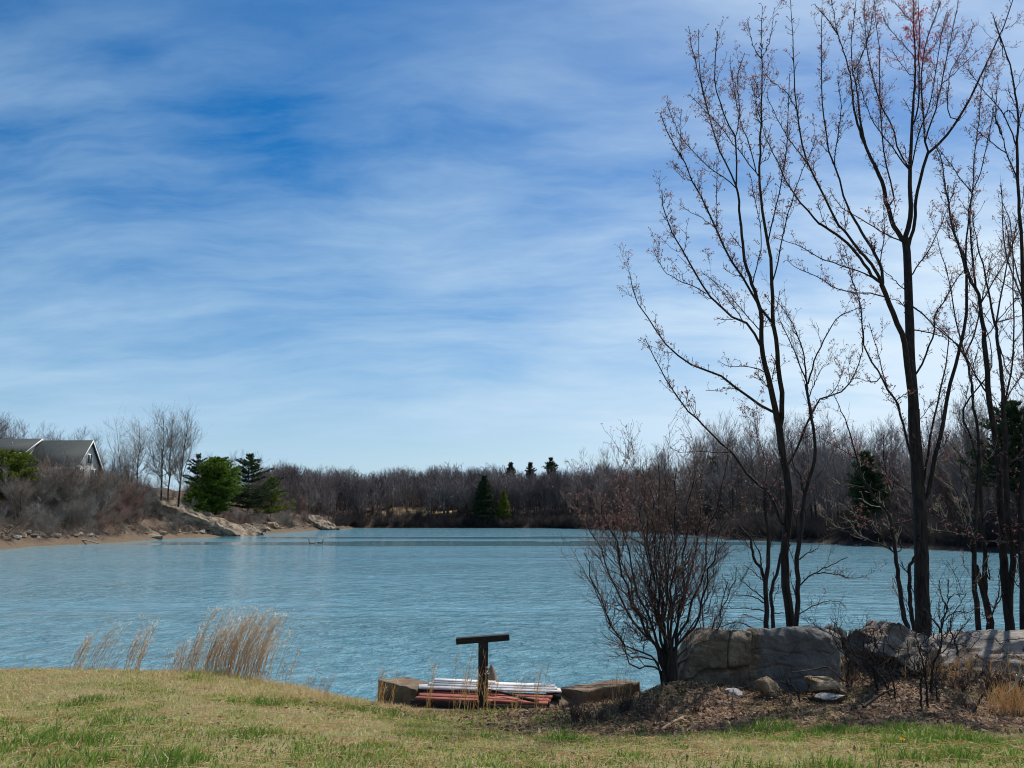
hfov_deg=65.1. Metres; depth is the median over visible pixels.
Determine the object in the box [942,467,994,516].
bare tree
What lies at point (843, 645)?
rock
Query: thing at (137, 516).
bare shrub
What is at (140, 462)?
bare tree
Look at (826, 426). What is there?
bare tree
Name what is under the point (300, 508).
bare shrub
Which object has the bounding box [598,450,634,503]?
bare tree
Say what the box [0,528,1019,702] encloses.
water
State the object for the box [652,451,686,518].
bare tree
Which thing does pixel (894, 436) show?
bare tree
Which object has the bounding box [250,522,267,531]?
rock
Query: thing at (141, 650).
dry grass clump
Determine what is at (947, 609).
sapling
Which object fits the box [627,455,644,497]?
bare tree
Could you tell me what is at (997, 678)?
bramble
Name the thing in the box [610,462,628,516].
bare tree
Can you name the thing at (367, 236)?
sky
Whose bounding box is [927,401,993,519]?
bare tree
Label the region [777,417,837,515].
bare tree
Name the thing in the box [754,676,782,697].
stone
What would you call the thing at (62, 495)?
bare shrub
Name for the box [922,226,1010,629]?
young tree
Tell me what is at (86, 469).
bare tree
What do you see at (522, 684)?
white board
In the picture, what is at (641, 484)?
bare tree
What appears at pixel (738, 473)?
bare tree
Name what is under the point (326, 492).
bare tree
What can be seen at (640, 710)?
bramble
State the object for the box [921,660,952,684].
bramble
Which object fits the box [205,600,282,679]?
dry grass clump
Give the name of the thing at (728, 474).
bare tree
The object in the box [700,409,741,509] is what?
bare tree
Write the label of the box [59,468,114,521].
bare tree
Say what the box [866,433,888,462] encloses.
bare tree
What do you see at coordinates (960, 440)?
bare tree
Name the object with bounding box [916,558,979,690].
sapling
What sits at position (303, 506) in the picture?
bare shrub
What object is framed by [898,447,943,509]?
bare tree
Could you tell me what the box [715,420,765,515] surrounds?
bare tree
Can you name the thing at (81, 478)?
bare tree
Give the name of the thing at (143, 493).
bare shrub
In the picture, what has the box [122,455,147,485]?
bare tree
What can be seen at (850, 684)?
bramble
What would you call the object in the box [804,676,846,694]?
stone
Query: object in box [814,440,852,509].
bare tree
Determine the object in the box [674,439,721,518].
bare tree
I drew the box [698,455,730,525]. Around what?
tree
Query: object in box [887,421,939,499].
bare tree
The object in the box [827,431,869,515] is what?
bare tree
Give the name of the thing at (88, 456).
window
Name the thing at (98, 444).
bare tree
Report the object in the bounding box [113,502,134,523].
bare shrub
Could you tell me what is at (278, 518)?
bare shrub
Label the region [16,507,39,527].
bare shrub
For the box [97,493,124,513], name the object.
bare shrub
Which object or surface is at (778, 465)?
bare tree
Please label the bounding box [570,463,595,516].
bare tree
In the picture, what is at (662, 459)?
bare tree
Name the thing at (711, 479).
bare tree
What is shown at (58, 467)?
bare tree
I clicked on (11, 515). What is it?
bare shrub
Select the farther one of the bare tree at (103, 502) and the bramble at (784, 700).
the bare tree at (103, 502)
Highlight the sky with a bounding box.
[0,0,1023,491]
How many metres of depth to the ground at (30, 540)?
8.65 m
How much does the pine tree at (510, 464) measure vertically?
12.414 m
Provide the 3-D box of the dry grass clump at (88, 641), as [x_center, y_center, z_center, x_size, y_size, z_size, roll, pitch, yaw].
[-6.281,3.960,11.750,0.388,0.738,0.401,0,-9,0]
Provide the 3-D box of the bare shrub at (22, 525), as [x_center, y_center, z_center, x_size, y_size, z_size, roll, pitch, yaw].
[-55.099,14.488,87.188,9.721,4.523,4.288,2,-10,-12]
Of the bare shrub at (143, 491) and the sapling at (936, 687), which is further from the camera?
the bare shrub at (143, 491)
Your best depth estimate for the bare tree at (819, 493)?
108.19 m
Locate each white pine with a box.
[177,482,213,511]
[186,456,246,514]
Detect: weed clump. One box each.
[285,639,304,688]
[289,657,336,694]
[375,661,391,703]
[377,664,398,704]
[426,653,442,708]
[449,647,500,711]
[473,658,499,712]
[510,673,525,709]
[520,658,554,709]
[611,643,633,704]
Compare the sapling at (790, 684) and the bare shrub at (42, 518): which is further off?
the bare shrub at (42, 518)
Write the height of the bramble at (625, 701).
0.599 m
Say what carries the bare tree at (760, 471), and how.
on the ground at (30, 540)
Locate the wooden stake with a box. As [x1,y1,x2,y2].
[488,664,496,691]
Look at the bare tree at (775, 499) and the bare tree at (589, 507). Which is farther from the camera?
the bare tree at (589, 507)
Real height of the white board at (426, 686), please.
0.020 m
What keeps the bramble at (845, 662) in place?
on the ground at (30, 540)
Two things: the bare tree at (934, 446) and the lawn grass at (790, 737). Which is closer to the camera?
the lawn grass at (790, 737)
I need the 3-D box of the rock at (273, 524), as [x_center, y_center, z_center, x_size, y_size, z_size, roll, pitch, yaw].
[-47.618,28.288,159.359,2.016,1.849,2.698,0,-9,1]
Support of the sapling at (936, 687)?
on the ground at (30, 540)
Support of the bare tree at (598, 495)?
on the ground at (30, 540)
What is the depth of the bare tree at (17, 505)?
93.19 m
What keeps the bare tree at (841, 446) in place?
on the ground at (30, 540)
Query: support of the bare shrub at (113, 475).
on the ground at (30, 540)
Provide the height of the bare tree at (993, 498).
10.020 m
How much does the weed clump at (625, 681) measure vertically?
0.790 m
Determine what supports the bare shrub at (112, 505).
on the ground at (30, 540)
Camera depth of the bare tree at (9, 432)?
132.24 m
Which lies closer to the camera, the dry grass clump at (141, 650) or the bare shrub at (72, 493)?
the dry grass clump at (141, 650)
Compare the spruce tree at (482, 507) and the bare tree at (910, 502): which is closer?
the bare tree at (910, 502)
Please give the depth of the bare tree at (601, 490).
202.64 m
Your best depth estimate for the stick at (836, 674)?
10.35 m
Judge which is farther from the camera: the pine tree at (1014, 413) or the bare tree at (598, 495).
the bare tree at (598, 495)
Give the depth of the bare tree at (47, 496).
96.85 m
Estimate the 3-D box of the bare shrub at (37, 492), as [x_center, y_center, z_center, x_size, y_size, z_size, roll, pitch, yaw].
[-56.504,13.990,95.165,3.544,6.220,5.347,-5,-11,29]
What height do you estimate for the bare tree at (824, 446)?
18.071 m
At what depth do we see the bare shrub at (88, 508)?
100.16 m
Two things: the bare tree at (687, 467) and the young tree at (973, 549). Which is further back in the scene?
the bare tree at (687, 467)
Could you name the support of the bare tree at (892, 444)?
on the ground at (30, 540)
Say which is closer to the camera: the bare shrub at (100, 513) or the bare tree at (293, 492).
the bare shrub at (100, 513)
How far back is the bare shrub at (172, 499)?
131.37 m
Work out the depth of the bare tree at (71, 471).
99.31 m
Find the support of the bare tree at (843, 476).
on the ground at (30, 540)
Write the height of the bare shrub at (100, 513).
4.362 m
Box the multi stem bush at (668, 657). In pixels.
[552,401,768,684]
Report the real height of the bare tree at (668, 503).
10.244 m
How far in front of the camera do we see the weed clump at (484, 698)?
9.92 m
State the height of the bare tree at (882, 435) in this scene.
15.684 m
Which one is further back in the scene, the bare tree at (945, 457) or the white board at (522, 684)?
the bare tree at (945, 457)
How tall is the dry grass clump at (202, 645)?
1.080 m
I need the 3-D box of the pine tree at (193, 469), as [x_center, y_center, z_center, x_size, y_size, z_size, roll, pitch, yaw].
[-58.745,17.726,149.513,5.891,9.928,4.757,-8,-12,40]
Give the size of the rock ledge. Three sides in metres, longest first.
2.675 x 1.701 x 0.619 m
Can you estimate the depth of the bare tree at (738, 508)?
135.79 m
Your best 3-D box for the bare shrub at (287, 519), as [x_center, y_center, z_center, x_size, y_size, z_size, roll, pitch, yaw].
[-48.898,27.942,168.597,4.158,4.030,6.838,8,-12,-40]
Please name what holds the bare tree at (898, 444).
on the ground at (30, 540)
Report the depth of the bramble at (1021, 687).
10.22 m
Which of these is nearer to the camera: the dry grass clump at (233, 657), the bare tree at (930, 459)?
the dry grass clump at (233, 657)
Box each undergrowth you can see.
[0,500,338,539]
[143,491,338,516]
[282,497,673,527]
[554,495,1023,547]
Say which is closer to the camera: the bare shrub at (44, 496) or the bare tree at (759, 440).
the bare shrub at (44, 496)
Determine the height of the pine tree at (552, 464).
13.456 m
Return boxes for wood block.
[552,693,560,699]
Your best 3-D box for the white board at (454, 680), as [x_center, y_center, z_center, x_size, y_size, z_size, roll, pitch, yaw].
[-0.660,4.138,11.170,0.915,0.020,0.148,-2,-10,12]
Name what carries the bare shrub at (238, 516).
on the ground at (30, 540)
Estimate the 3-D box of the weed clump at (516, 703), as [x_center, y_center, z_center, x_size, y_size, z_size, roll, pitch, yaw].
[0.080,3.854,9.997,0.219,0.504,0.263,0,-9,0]
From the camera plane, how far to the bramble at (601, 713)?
9.17 m
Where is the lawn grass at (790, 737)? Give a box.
[0,667,1023,767]
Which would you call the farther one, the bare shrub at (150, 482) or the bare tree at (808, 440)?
the bare tree at (808, 440)
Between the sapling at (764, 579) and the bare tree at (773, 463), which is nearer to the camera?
the sapling at (764, 579)
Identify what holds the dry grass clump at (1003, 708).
on the ground at (30, 540)
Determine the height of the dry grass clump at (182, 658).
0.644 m
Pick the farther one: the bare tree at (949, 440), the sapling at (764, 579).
the bare tree at (949, 440)
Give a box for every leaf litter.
[0,669,1022,767]
[454,658,1023,737]
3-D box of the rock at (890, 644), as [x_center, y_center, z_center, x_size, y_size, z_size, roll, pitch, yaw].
[5.843,4.044,11.979,1.759,0.962,1.281,3,-10,-17]
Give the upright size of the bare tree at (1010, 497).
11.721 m
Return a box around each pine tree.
[0,449,40,501]
[182,453,207,484]
[224,453,286,514]
[249,475,295,517]
[506,462,515,481]
[523,462,536,480]
[541,457,558,474]
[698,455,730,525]
[953,399,1023,513]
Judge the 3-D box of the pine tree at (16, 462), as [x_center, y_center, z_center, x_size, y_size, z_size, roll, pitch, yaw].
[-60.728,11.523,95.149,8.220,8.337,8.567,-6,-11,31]
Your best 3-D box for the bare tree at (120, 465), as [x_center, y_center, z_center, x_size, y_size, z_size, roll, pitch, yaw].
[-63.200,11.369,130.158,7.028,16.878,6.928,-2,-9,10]
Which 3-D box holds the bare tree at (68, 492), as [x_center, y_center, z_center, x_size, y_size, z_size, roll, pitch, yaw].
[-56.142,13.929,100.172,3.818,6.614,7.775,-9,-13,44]
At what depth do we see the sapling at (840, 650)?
10.82 m
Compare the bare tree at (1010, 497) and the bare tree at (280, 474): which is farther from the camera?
the bare tree at (280, 474)
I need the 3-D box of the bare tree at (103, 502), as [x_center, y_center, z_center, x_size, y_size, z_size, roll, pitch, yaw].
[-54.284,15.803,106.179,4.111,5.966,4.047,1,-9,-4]
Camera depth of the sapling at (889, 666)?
10.13 m
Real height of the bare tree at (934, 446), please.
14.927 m
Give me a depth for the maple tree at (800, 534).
13.06 m
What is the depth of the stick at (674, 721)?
8.84 m
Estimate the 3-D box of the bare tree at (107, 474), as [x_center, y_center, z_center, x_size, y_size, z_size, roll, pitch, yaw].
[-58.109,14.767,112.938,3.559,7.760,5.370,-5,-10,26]
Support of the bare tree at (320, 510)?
on the ground at (30, 540)
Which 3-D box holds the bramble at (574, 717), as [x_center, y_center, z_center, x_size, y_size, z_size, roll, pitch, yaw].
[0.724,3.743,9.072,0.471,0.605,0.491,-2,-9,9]
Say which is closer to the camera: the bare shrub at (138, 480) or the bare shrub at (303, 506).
the bare shrub at (138, 480)
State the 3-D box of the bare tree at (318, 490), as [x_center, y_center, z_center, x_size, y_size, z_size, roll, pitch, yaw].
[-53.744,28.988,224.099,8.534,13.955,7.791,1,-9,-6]
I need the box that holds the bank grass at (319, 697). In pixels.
[0,660,655,716]
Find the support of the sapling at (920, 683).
on the ground at (30, 540)
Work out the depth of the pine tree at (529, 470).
270.41 m
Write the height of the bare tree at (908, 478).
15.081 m
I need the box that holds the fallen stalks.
[0,667,1023,767]
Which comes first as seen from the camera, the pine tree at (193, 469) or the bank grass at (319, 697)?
the bank grass at (319, 697)
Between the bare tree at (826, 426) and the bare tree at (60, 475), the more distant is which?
the bare tree at (826, 426)
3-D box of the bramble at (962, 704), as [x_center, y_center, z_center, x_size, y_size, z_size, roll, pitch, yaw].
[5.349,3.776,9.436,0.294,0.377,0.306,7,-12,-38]
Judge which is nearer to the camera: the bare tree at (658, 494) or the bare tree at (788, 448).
the bare tree at (788, 448)
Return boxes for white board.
[418,684,561,692]
[428,682,556,689]
[433,680,555,686]
[434,678,495,683]
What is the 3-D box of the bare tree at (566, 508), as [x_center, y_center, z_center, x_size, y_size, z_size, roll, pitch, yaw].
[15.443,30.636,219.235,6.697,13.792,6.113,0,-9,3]
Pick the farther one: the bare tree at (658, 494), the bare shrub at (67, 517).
the bare tree at (658, 494)
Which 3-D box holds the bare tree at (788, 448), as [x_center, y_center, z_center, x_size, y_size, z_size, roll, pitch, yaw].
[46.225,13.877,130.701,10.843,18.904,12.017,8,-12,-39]
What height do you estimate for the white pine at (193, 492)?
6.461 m
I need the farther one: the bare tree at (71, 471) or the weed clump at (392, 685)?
the bare tree at (71, 471)
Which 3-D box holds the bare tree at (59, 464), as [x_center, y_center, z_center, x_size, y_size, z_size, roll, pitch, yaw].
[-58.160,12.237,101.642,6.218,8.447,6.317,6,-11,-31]
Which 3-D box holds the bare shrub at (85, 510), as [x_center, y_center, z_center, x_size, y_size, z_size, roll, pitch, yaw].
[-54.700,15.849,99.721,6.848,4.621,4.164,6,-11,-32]
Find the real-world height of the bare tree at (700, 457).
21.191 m
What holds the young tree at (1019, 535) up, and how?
on the ground at (30, 540)
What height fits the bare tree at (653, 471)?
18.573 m
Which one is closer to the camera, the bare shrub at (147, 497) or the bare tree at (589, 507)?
the bare shrub at (147, 497)
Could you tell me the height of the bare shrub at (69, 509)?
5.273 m
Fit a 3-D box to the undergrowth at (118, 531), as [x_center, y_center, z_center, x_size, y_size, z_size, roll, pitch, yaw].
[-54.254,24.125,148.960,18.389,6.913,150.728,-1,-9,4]
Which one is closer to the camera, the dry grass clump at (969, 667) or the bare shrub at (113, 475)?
the dry grass clump at (969, 667)
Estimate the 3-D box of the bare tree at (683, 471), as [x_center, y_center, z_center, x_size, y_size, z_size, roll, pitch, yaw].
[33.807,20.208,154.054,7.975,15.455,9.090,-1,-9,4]
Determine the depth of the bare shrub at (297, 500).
200.55 m
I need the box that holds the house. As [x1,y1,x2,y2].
[0,439,103,497]
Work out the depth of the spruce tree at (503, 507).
221.17 m
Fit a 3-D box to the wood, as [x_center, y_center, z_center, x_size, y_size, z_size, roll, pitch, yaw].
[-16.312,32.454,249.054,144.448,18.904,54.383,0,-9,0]
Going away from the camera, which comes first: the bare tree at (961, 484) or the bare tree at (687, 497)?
the bare tree at (961, 484)
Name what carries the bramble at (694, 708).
on the ground at (30, 540)
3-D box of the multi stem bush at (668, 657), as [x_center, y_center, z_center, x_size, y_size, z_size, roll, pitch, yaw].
[2.148,2.335,11.219,2.793,4.171,3.434,-3,-10,18]
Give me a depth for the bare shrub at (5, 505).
92.70 m
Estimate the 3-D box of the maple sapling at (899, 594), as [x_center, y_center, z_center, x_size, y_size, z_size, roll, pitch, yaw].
[5.623,2.297,13.480,1.708,4.628,1.104,4,-10,-25]
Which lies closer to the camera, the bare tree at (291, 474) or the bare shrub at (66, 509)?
the bare shrub at (66, 509)
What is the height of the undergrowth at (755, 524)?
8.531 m
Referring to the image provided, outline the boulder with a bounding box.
[677,625,843,689]
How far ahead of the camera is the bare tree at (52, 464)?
103.73 m
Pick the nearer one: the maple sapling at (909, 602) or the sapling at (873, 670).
the sapling at (873, 670)
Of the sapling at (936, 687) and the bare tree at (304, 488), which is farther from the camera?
the bare tree at (304, 488)
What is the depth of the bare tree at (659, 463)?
214.87 m
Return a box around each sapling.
[690,462,783,628]
[769,660,800,702]
[793,593,901,690]
[810,594,864,685]
[818,388,909,628]
[830,607,895,696]
[881,610,909,699]
[892,603,953,708]
[893,533,922,631]
[894,616,947,708]
[911,564,981,635]
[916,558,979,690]
[916,641,953,700]
[932,600,985,657]
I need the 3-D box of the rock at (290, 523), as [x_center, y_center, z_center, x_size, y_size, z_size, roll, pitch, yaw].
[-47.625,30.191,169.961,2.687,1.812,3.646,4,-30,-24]
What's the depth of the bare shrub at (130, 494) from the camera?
116.02 m
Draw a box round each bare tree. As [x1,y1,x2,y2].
[0,413,21,438]
[0,416,15,438]
[0,416,26,438]
[0,422,16,438]
[0,456,59,519]
[2,474,37,524]
[7,474,32,520]
[10,420,38,438]
[20,464,41,495]
[23,457,80,478]
[26,455,70,517]
[32,453,76,473]
[35,451,95,518]
[36,450,77,488]
[36,475,94,508]
[38,421,55,439]
[39,445,56,475]
[43,463,76,502]
[45,455,80,521]
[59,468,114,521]
[72,483,118,524]
[74,455,96,496]
[77,475,117,509]
[78,455,97,493]
[81,459,126,515]
[91,483,114,515]
[92,403,144,477]
[92,431,108,461]
[92,435,118,472]
[92,466,117,491]
[103,416,156,482]
[111,445,132,474]
[113,452,143,482]
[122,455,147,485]
[132,400,192,500]
[143,401,191,499]
[154,406,206,506]
[229,450,240,484]
[243,451,269,498]
[266,460,289,511]
[272,467,285,504]
[282,469,303,511]
[284,466,303,499]
[296,468,322,513]
[297,468,313,507]
[306,464,326,511]
[312,465,336,518]
[313,465,343,515]
[329,466,342,511]
[557,474,576,515]
[561,475,587,518]
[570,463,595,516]
[571,454,602,506]
[575,449,600,506]
[579,496,594,519]
[591,445,614,480]
[591,463,616,517]
[592,471,614,518]
[596,447,625,520]
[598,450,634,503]
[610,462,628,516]
[612,466,643,515]
[627,447,656,508]
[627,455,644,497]
[638,443,666,496]
[645,443,679,511]
[645,458,671,512]
[645,473,668,511]
[648,446,676,487]
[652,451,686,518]
[660,482,682,519]
[667,456,702,519]
[668,451,699,516]
[674,425,728,514]
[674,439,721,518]
[677,438,704,499]
[683,419,722,516]
[683,437,704,510]
[685,436,716,467]
[689,423,736,497]
[694,421,732,493]
[695,432,746,517]
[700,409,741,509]
[703,420,768,514]
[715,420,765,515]
[719,438,743,514]
[724,458,754,517]
[725,434,762,514]
[726,409,771,508]
[731,423,779,516]
[736,425,771,516]
[744,410,770,480]
[746,429,791,519]
[750,447,777,503]
[751,428,809,515]
[754,419,810,503]
[755,417,788,510]
[757,411,801,501]
[765,405,846,506]
[768,414,822,516]
[770,413,822,509]
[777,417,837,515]
[782,422,830,512]
[783,457,824,520]
[789,414,819,513]
[797,420,845,511]
[799,417,850,525]
[804,424,853,518]
[811,422,847,511]
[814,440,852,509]
[818,428,869,520]
[822,423,856,509]
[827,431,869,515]
[837,429,852,507]
[839,428,888,500]
[842,410,910,511]
[842,427,892,481]
[850,425,873,460]
[852,421,909,509]
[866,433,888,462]
[876,414,907,487]
[877,456,909,518]
[879,431,910,514]
[882,426,908,469]
[886,432,947,513]
[887,418,951,514]
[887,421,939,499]
[897,421,962,519]
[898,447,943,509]
[904,423,957,511]
[922,404,967,509]
[923,394,982,511]
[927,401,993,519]
[930,409,965,506]
[935,394,990,505]
[937,393,995,517]
[939,389,983,454]
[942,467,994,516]
[943,399,1000,495]
[954,438,1003,516]
[957,402,990,501]
[971,467,1012,515]
[983,417,1022,517]
[989,484,1019,516]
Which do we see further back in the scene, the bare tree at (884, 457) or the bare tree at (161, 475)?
the bare tree at (161, 475)
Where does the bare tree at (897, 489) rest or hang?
on the ground at (30, 540)
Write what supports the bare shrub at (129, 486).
on the ground at (30, 540)
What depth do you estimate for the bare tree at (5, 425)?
125.53 m
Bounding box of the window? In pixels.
[86,454,92,463]
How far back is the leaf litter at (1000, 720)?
9.33 m
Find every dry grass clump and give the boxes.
[69,633,100,668]
[73,617,150,669]
[124,617,160,669]
[161,635,209,670]
[180,603,264,672]
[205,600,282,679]
[229,605,295,681]
[882,646,1023,681]
[973,676,1023,716]
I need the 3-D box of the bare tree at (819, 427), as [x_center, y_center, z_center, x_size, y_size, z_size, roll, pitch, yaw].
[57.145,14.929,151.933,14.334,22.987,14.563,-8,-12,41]
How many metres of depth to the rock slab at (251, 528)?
141.00 m
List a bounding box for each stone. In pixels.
[0,535,9,539]
[49,533,61,537]
[724,688,742,696]
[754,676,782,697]
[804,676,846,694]
[814,693,843,700]
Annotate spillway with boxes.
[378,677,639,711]
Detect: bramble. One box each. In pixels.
[556,683,595,724]
[579,692,622,721]
[606,684,647,713]
[627,693,657,718]
[632,693,671,722]
[684,691,703,714]
[768,687,793,706]
[829,657,875,691]
[841,650,867,678]
[864,669,884,684]
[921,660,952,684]
[928,656,989,691]
[953,693,974,709]
[977,655,1016,694]
[997,662,1023,690]
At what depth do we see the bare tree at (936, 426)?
101.99 m
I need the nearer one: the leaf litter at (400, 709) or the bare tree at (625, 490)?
the leaf litter at (400, 709)
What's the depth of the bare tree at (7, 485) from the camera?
93.69 m
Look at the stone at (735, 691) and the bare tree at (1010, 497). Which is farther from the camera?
the bare tree at (1010, 497)
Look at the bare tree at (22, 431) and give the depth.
134.90 m
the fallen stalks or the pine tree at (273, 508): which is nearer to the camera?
the fallen stalks
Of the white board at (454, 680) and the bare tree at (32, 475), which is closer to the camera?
the white board at (454, 680)
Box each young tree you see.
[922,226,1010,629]
[931,157,1023,630]
[949,305,1018,629]
[951,12,1023,629]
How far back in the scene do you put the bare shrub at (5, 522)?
85.72 m
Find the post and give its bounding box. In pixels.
[456,633,509,709]
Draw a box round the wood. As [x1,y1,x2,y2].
[253,462,672,515]
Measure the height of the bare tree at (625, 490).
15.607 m
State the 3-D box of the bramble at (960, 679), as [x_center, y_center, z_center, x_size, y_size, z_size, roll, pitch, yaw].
[5.819,3.838,10.404,0.789,0.643,0.402,-27,-28,70]
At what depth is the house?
111.21 m
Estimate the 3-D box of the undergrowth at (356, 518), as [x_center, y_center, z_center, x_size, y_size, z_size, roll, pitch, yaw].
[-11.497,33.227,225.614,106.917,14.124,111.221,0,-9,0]
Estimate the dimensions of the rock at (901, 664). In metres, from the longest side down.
0.788 x 0.698 x 0.397 m
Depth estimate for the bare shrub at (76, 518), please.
97.94 m
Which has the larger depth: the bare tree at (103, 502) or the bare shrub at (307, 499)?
the bare shrub at (307, 499)
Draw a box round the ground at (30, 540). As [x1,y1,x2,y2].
[0,486,1023,767]
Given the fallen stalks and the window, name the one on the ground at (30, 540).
the fallen stalks
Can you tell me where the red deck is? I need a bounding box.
[410,689,552,710]
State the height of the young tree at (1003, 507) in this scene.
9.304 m
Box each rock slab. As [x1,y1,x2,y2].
[141,524,162,539]
[144,493,261,535]
[241,523,263,534]
[307,514,339,529]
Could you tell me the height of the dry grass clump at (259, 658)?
1.225 m
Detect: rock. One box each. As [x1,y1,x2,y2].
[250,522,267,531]
[267,522,278,528]
[284,521,292,527]
[824,625,846,642]
[841,639,855,656]
[844,619,946,670]
[875,653,930,677]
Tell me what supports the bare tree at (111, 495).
on the ground at (30, 540)
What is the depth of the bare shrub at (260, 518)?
152.16 m
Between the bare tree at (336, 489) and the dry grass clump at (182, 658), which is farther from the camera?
the bare tree at (336, 489)
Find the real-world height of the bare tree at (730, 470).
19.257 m
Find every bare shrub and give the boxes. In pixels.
[0,498,41,519]
[0,499,15,515]
[0,502,35,520]
[0,503,51,534]
[0,517,15,534]
[1,502,17,520]
[10,477,60,512]
[16,496,75,532]
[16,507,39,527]
[20,480,58,519]
[29,474,87,520]
[35,499,83,528]
[37,492,62,516]
[38,513,65,531]
[49,489,82,528]
[52,478,98,504]
[53,485,83,502]
[53,491,87,526]
[61,496,101,526]
[70,513,80,528]
[76,491,97,523]
[79,508,127,531]
[89,509,128,525]
[92,461,131,489]
[95,493,121,516]
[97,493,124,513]
[103,502,124,523]
[108,470,147,511]
[108,471,171,491]
[108,502,140,519]
[111,469,139,491]
[111,479,160,512]
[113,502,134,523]
[115,487,152,507]
[118,482,168,511]
[122,470,151,491]
[122,486,137,508]
[125,474,198,501]
[128,482,168,513]
[128,509,149,522]
[129,489,150,516]
[129,501,153,521]
[143,485,168,516]
[162,507,191,529]
[173,495,197,509]
[225,511,235,522]
[235,508,243,523]
[239,512,257,523]
[246,486,286,513]
[251,510,266,523]
[269,512,288,526]
[275,508,294,524]
[285,514,299,521]
[289,486,318,511]
[290,510,310,523]
[293,492,309,513]
[293,501,307,513]
[295,495,303,509]
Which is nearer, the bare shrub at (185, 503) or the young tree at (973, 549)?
the young tree at (973, 549)
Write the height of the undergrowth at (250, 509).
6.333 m
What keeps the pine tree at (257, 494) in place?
on the ground at (30, 540)
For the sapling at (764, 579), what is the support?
on the ground at (30, 540)
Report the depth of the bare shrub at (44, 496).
96.91 m
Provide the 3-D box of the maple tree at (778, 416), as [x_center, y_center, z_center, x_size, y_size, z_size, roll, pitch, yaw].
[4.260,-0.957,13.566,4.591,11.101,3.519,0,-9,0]
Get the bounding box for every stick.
[489,689,538,702]
[662,715,687,729]
[792,666,844,681]
[862,688,891,707]
[971,694,982,713]
[998,671,1021,700]
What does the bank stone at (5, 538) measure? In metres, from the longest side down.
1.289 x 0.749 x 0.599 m
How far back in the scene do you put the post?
10.43 m
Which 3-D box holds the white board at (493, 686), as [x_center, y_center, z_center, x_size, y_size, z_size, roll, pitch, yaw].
[-0.268,4.130,10.970,1.798,0.020,0.176,-1,-9,9]
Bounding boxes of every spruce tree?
[468,475,498,519]
[494,490,511,520]
[845,450,890,525]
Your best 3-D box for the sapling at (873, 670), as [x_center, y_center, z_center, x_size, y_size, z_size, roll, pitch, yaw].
[4.285,3.439,10.439,1.619,1.459,0.592,3,-10,-20]
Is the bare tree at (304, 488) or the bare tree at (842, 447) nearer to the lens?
the bare tree at (842, 447)
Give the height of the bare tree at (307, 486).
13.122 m
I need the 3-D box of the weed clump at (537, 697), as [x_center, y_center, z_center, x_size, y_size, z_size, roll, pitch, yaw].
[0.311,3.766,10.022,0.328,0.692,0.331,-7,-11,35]
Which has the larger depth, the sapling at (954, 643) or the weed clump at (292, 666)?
the sapling at (954, 643)
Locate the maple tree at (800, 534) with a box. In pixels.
[759,272,887,626]
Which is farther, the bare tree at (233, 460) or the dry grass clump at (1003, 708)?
the bare tree at (233, 460)
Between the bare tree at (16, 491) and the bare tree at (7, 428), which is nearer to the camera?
the bare tree at (16, 491)
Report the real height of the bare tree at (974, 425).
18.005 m
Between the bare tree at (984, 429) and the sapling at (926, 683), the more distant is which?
the bare tree at (984, 429)
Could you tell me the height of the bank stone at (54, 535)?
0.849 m
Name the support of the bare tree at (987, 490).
on the ground at (30, 540)
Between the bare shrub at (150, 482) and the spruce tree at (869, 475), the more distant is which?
the bare shrub at (150, 482)
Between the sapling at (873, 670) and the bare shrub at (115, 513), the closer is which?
the sapling at (873, 670)
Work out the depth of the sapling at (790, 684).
9.91 m
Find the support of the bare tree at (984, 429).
on the ground at (30, 540)
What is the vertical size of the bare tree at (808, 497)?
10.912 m
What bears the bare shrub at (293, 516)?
on the ground at (30, 540)
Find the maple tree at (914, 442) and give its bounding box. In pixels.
[751,0,1023,636]
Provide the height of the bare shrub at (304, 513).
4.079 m
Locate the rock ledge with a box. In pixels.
[929,629,1023,673]
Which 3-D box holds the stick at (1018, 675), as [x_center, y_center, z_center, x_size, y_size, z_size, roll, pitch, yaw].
[5.829,3.542,9.387,0.400,0.326,0.053,3,-10,-16]
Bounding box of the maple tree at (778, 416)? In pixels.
[614,0,868,626]
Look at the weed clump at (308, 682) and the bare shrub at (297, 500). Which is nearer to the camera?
the weed clump at (308, 682)
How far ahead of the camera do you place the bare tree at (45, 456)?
105.08 m
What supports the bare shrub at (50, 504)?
on the ground at (30, 540)
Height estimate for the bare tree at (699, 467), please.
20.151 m
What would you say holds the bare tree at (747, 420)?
on the ground at (30, 540)
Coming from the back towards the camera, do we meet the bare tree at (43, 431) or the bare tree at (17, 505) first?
the bare tree at (43, 431)
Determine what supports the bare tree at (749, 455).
on the ground at (30, 540)
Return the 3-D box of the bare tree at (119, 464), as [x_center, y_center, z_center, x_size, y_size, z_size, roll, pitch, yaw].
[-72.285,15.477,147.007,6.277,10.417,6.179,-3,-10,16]
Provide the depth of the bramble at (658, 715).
9.08 m
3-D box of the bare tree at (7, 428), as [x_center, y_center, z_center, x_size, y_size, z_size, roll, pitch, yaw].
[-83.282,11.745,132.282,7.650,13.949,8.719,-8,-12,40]
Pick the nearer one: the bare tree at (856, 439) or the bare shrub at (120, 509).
the bare shrub at (120, 509)
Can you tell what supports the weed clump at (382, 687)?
on the ground at (30, 540)
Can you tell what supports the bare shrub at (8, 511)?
on the ground at (30, 540)
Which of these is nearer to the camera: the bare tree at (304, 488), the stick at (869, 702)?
the stick at (869, 702)
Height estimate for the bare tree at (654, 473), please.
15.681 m
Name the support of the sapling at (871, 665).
on the ground at (30, 540)

